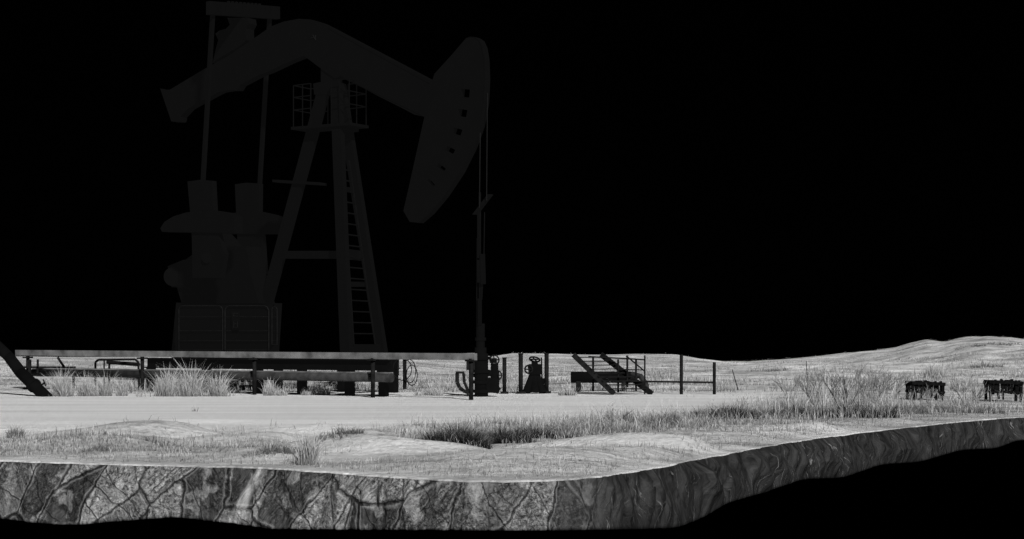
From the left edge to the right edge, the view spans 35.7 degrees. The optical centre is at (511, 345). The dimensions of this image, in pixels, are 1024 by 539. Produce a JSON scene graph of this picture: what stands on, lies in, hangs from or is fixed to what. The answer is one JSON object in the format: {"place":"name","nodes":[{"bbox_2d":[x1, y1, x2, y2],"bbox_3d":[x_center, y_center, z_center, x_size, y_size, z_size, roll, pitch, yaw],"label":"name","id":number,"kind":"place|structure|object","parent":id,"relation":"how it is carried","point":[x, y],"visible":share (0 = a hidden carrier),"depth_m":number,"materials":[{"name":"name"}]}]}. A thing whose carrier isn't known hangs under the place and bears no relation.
{"place":"outdoors","nodes":[
{"label":"outdoors","id":0,"kind":"place"},
{"bbox_2d":[0,336,1023,482],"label":"ground","id":1,"kind":"structure","parent":0,"point":[21,406],"depth_m":27.23,"materials":[{"name":"grey soil"}]},
{"bbox_2d":[2,423,29,438],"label":"lone weed","id":2,"kind":"object","parent":1,"relation":"on","point":[12,432],"visible":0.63,"depth_m":19.34,"materials":[{"name":"grey plant"}]},
{"bbox_2d":[0,341,52,396],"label":"slanted pipe","id":3,"kind":"object","parent":1,"relation":"on","point":[30,382],"visible":0.99,"depth_m":37.77,"materials":[{"name":"metal"}]},
{"bbox_2d":[24,357,75,387],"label":"pipe railing","id":4,"kind":"object","parent":1,"relation":"on","point":[29,366],"visible":0.61,"depth_m":43.48,"materials":[{"name":"metal"}]},
{"bbox_2d":[42,365,76,396],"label":"frosted weed","id":5,"kind":"object","parent":1,"relation":"on","point":[60,388],"visible":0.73,"depth_m":37.42,"materials":[{"name":"grey plant"}]},
{"bbox_2d":[71,371,102,395],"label":"frosted weed","id":6,"kind":"object","parent":1,"relation":"on","point":[86,390],"visible":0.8,"depth_m":37.51,"materials":[{"name":"grey plant"}]},
{"bbox_2d":[79,440,115,453],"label":"sage tuft","id":7,"kind":"object","parent":1,"relation":"on","point":[103,449],"visible":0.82,"depth_m":17.27,"materials":[{"name":"grey plant"}]},
{"bbox_2d":[88,370,130,395],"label":"frosted weed","id":8,"kind":"object","parent":1,"relation":"on","point":[122,391],"visible":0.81,"depth_m":37.71,"materials":[{"name":"grey plant"}]},
{"bbox_2d":[94,358,139,386],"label":"hoop rail","id":9,"kind":"object","parent":1,"relation":"on","point":[116,359],"visible":0.78,"depth_m":42.48,"materials":[{"name":"metal"}]},
{"bbox_2d":[106,361,139,386],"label":"rail","id":10,"kind":"object","parent":1,"relation":"on","point":[122,363],"visible":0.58,"depth_m":42.76,"materials":[{"name":"metal"}]},
{"bbox_2d":[136,363,187,396],"bbox_3d":[-8.193,0.780,37.553,1.395,0.880,1.088,0,0,0],"label":"frosted weed","id":11,"kind":"object","parent":1,"relation":"on","point":[160,390],"visible":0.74,"depth_m":37.40,"materials":[{"name":"grey plant"}]},
{"bbox_2d":[137,434,198,446],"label":"sage tuft","id":12,"kind":"object","parent":1,"relation":"on","point":[155,440],"visible":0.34,"depth_m":17.94,"materials":[{"name":"grey plant"}]},
{"bbox_2d":[148,360,212,396],"bbox_3d":[-7.670,0.715,37.525,2.051,1.009,1.390,0,0,0],"label":"frosted weed","id":13,"kind":"object","parent":1,"relation":"on","point":[192,387],"visible":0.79,"depth_m":37.40,"materials":[{"name":"grey plant"}]},
{"bbox_2d":[195,369,231,396],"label":"frosted weed","id":14,"kind":"object","parent":1,"relation":"on","point":[216,390],"visible":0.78,"depth_m":37.45,"materials":[{"name":"grey plant"}]},
{"bbox_2d":[15,350,476,399],"bbox_3d":[-7.185,0.688,39.498,15.735,1.125,0.430,0,0,35],"label":"pipe rail","id":15,"kind":"object","parent":1,"relation":"on","point":[372,376],"visible":0.81,"depth_m":38.77,"materials":[{"name":"grey metal"}]},
{"bbox_2d":[258,377,288,395],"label":"frosted weed","id":16,"kind":"object","parent":1,"relation":"on","point":[270,391],"visible":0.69,"depth_m":38.00,"materials":[{"name":"grey plant"}]},
{"bbox_2d":[241,441,310,457],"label":"sage tuft","id":17,"kind":"object","parent":1,"relation":"on","point":[284,449],"visible":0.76,"depth_m":16.64,"materials":[{"name":"grey plant"}]},
{"bbox_2d":[272,421,333,465],"bbox_3d":[-2.101,0.979,15.799,0.789,0.460,0.488,0,0,0],"label":"lone weed","id":18,"kind":"object","parent":1,"relation":"on","point":[306,456],"visible":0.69,"depth_m":15.75,"materials":[{"name":"grey plant"}]},
{"bbox_2d":[300,385,330,394],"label":"frosted weed","id":19,"kind":"object","parent":1,"relation":"on","point":[307,391],"visible":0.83,"depth_m":38.36,"materials":[{"name":"grey plant"}]},
{"bbox_2d":[144,1,493,396],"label":"pump jack","id":20,"kind":"object","parent":1,"relation":"on","point":[221,265],"visible":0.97,"depth_m":40.06,"materials":[{"name":"paint"}]},
{"bbox_2d":[174,305,277,351],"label":"guard cage","id":21,"kind":"object","parent":20,"relation":"attached to","point":[239,328],"visible":1,"depth_m":40.92,"materials":[{"name":"paint"}]},
{"bbox_2d":[315,422,367,442],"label":"sage tuft","id":22,"kind":"object","parent":1,"relation":"on","point":[349,431],"visible":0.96,"depth_m":17.15,"materials":[{"name":"grey plant"}]},
{"bbox_2d":[377,359,417,388],"bbox_3d":[-2.716,0.746,37.638,0.975,0.908,0.367,0,0,-7],"label":"coiled hose","id":23,"kind":"object","parent":1,"relation":"on","point":[405,378],"visible":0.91,"depth_m":37.69,"materials":[{"name":"rubber"}]},
{"bbox_2d":[412,387,445,395],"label":"frosted weed","id":24,"kind":"object","parent":1,"relation":"on","point":[431,391],"visible":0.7,"depth_m":38.07,"materials":[{"name":"grey plant"}]},
{"bbox_2d":[412,416,496,448],"bbox_3d":[-0.712,0.984,17.477,1.282,0.490,0.951,0,0,0],"label":"sage tuft","id":25,"kind":"object","parent":1,"relation":"on","point":[462,434],"visible":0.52,"depth_m":17.28,"materials":[{"name":"grey plant"}]},
{"bbox_2d":[455,371,468,393],"bbox_3d":[-1.154,0.884,37.297,0.355,0.549,0.120,0,0,0],"label":"bent pipe","id":26,"kind":"object","parent":1,"relation":"on","point":[461,389],"visible":0.94,"depth_m":37.26,"materials":[{"name":"metal"}]},
{"bbox_2d":[466,214,501,396],"bbox_3d":[-0.649,-0.912,37.297,0.842,4.322,0.414,0,0,0],"label":"wellhead","id":27,"kind":"object","parent":1,"relation":"on","point":[485,385],"visible":0.93,"depth_m":37.18,"materials":[{"name":"metal"}]},
{"bbox_2d":[500,357,507,393],"bbox_3d":[-0.188,0.773,39.500,0.200,0.954,0.200,0,0,0],"label":"steel post","id":28,"kind":"object","parent":1,"relation":"on","point":[503,391],"visible":0.86,"depth_m":39.46,"materials":[{"name":"black metal"}]},
{"bbox_2d":[472,422,538,443],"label":"sage tuft","id":29,"kind":"object","parent":1,"relation":"on","point":[501,435],"visible":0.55,"depth_m":18.68,"materials":[{"name":"grey plant"}]},
{"bbox_2d":[481,415,541,425],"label":"sage tuft","id":30,"kind":"object","parent":1,"relation":"on","point":[509,421],"visible":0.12,"depth_m":23.42,"materials":[{"name":"grey plant"}]},
{"bbox_2d":[0,418,1023,530],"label":"cut bank","id":31,"kind":"structure","parent":1,"relation":"attached to","point":[681,494],"depth_m":15.76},
{"bbox_2d":[0,335,1023,478],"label":"frosted grass","id":32,"kind":"structure","parent":1,"relation":"on","point":[576,420],"depth_m":23.22,"materials":[{"name":"grey plant"}]},
{"bbox_2d":[516,353,524,393],"bbox_3d":[0.217,0.724,39.500,0.220,1.053,0.220,0,0,0],"label":"steel post","id":33,"kind":"object","parent":1,"relation":"on","point":[520,391],"visible":0.86,"depth_m":39.45,"materials":[{"name":"black metal"}]},
{"bbox_2d":[523,356,546,393],"bbox_3d":[0.564,0.735,39.565,0.604,0.936,0.346,0,0,0],"label":"valve cluster","id":34,"kind":"object","parent":1,"relation":"on","point":[535,381],"visible":1,"depth_m":39.51,"materials":[{"name":"metal"}]},
{"bbox_2d":[494,420,582,438],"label":"sage tuft","id":35,"kind":"object","parent":1,"relation":"on","point":[549,434],"visible":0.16,"depth_m":19.83,"materials":[{"name":"grey plant"}]},
{"bbox_2d":[543,353,550,392],"bbox_3d":[0.866,0.719,39.800,0.220,1.061,0.220,0,0,0],"label":"steel post","id":36,"kind":"object","parent":1,"relation":"on","point":[546,367],"visible":0.84,"depth_m":39.75,"materials":[{"name":"black metal"}]},
{"bbox_2d":[558,386,576,395],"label":"frosted weed","id":37,"kind":"object","parent":1,"relation":"on","point":[569,392],"visible":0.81,"depth_m":38.12,"materials":[{"name":"grey plant"}]},
{"bbox_2d":[540,418,613,435],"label":"sage tuft","id":38,"kind":"object","parent":1,"relation":"on","point":[568,431],"visible":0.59,"depth_m":21.10,"materials":[{"name":"grey plant"}]},
{"bbox_2d":[571,372,648,391],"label":"horizontal tank","id":39,"kind":"object","parent":1,"relation":"on","point":[578,378],"visible":0.52,"depth_m":41.36,"materials":[{"name":"metal"}]},
{"bbox_2d":[578,416,644,431],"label":"sage tuft","id":40,"kind":"object","parent":1,"relation":"on","point":[602,423],"visible":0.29,"depth_m":21.54,"materials":[{"name":"grey plant"}]},
{"bbox_2d":[571,352,653,394],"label":"access steps","id":41,"kind":"structure","parent":1,"relation":"on","point":[614,365],"depth_m":39.01,"materials":[{"name":"metal"}]},
{"bbox_2d":[605,409,631,422],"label":"bare shrub","id":42,"kind":"object","parent":1,"relation":"on","point":[611,414],"visible":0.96,"depth_m":22.34,"materials":[{"name":"grey plant"}]},
{"bbox_2d":[618,404,717,429],"bbox_3d":[2.184,1.017,22.239,1.514,0.367,0.976,0,0,0],"label":"sage tuft","id":43,"kind":"object","parent":1,"relation":"on","point":[665,417],"visible":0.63,"depth_m":22.30,"materials":[{"name":"grey plant"}]},
{"bbox_2d":[626,355,715,393],"bbox_3d":[3.900,0.737,39.000,2.205,1.026,0.080,0,0,0],"label":"pipe railing","id":44,"kind":"object","parent":1,"relation":"on","point":[681,381],"visible":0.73,"depth_m":38.97,"materials":[{"name":"metal"}]},
{"bbox_2d":[681,410,708,421],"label":"bare shrub","id":45,"kind":"object","parent":1,"relation":"on","point":[693,415],"visible":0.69,"depth_m":23.11,"materials":[{"name":"grey plant"}]},
{"bbox_2d":[680,401,764,419],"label":"sage tuft","id":46,"kind":"object","parent":1,"relation":"on","point":[711,411],"visible":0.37,"depth_m":23.79,"materials":[{"name":"grey plant"}]},
{"bbox_2d":[747,366,790,371],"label":"hill scrub","id":47,"kind":"object","parent":1,"relation":"on","point":[770,369],"visible":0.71,"depth_m":63.99,"materials":[{"name":"grey plant"}]},
{"bbox_2d":[752,403,789,418],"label":"sage tuft","id":48,"kind":"object","parent":1,"relation":"on","point":[769,412],"visible":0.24,"depth_m":24.86,"materials":[{"name":"grey plant"}]},
{"bbox_2d":[770,367,803,398],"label":"bare shrub","id":49,"kind":"object","parent":1,"relation":"on","point":[778,383],"visible":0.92,"depth_m":35.50,"materials":[{"name":"grey plant"}]},
{"bbox_2d":[764,399,842,419],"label":"sage tuft","id":50,"kind":"object","parent":1,"relation":"on","point":[791,411],"visible":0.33,"depth_m":25.91,"materials":[{"name":"grey plant"}]},
{"bbox_2d":[797,361,846,404],"bbox_3d":[5.573,0.734,29.202,0.732,0.933,1.083,0,0,-17],"label":"bare shrub","id":51,"kind":"object","parent":1,"relation":"on","point":[810,387],"visible":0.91,"depth_m":29.12,"materials":[{"name":"grey plant"}]},
{"bbox_2d":[815,365,880,407],"bbox_3d":[5.964,0.737,28.069,1.064,0.901,0.705,0,0,-18],"label":"bare shrub","id":52,"kind":"object","parent":1,"relation":"on","point":[845,389],"visible":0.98,"depth_m":28.09,"materials":[{"name":"grey plant"}]},
{"bbox_2d":[819,398,903,417],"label":"sage tuft","id":53,"kind":"object","parent":1,"relation":"on","point":[848,409],"visible":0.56,"depth_m":26.26,"materials":[{"name":"grey plant"}]},
{"bbox_2d":[850,360,898,406],"bbox_3d":[6.770,0.719,29.628,0.849,0.922,1.020,0,0,0],"label":"bare shrub","id":54,"kind":"object","parent":1,"relation":"on","point":[883,382],"visible":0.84,"depth_m":29.52,"materials":[{"name":"grey plant"}]},
{"bbox_2d":[868,373,909,400],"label":"bare shrub","id":55,"kind":"object","parent":1,"relation":"on","point":[901,382],"visible":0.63,"depth_m":33.85,"materials":[{"name":"grey plant"}]},
{"bbox_2d":[875,399,941,414],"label":"sage tuft","id":56,"kind":"object","parent":1,"relation":"on","point":[918,407],"visible":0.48,"depth_m":27.52,"materials":[{"name":"grey plant"}]},
{"bbox_2d":[906,384,937,406],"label":"bare shrub","id":57,"kind":"object","parent":1,"relation":"on","point":[928,392],"visible":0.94,"depth_m":28.28,"materials":[{"name":"grey plant"}]},
{"bbox_2d":[905,380,945,400],"bbox_3d":[8.984,0.998,34.586,0.762,0.483,0.510,0,0,-3],"label":"slatted crate","id":58,"kind":"object","parent":1,"relation":"on","point":[915,385],"visible":0.79,"depth_m":34.38,"materials":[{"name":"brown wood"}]},
{"bbox_2d":[919,359,949,378],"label":"lone weed","id":59,"kind":"object","parent":1,"relation":"on","point":[932,371],"visible":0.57,"depth_m":58.51,"materials":[{"name":"grey plant"}]},
{"bbox_2d":[920,397,1008,413],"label":"sage tuft","id":60,"kind":"object","parent":1,"relation":"on","point":[980,410],"visible":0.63,"depth_m":28.11,"materials":[{"name":"grey plant"}]},
{"bbox_2d":[948,381,989,404],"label":"bare shrub","id":61,"kind":"object","parent":1,"relation":"on","point":[966,390],"visible":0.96,"depth_m":30.29,"materials":[{"name":"grey plant"}]},
{"bbox_2d":[955,342,985,350],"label":"hill scrub","id":62,"kind":"object","parent":1,"relation":"on","point":[977,345],"visible":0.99,"depth_m":104.11,"materials":[{"name":"grey plant"}]},
{"bbox_2d":[963,361,1002,368],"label":"hill scrub","id":63,"kind":"object","parent":1,"relation":"on","point":[982,365],"visible":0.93,"depth_m":74.95,"materials":[{"name":"grey plant"}]},
{"bbox_2d":[984,341,1021,345],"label":"hill scrub","id":64,"kind":"object","parent":1,"relation":"on","point":[989,342],"visible":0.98,"depth_m":114.25,"materials":[{"name":"grey plant"}]},
{"bbox_2d":[983,379,1023,401],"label":"slatted crate","id":65,"kind":"object","parent":1,"relation":"on","point":[1012,386],"visible":0.91,"depth_m":34.14,"materials":[{"name":"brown wood"}]},
{"bbox_2d":[0,0,1023,538],"label":"sky","id":66,"kind":"structure","parent":0,"point":[719,180],"materials":[{"name":"black"}]}
]}

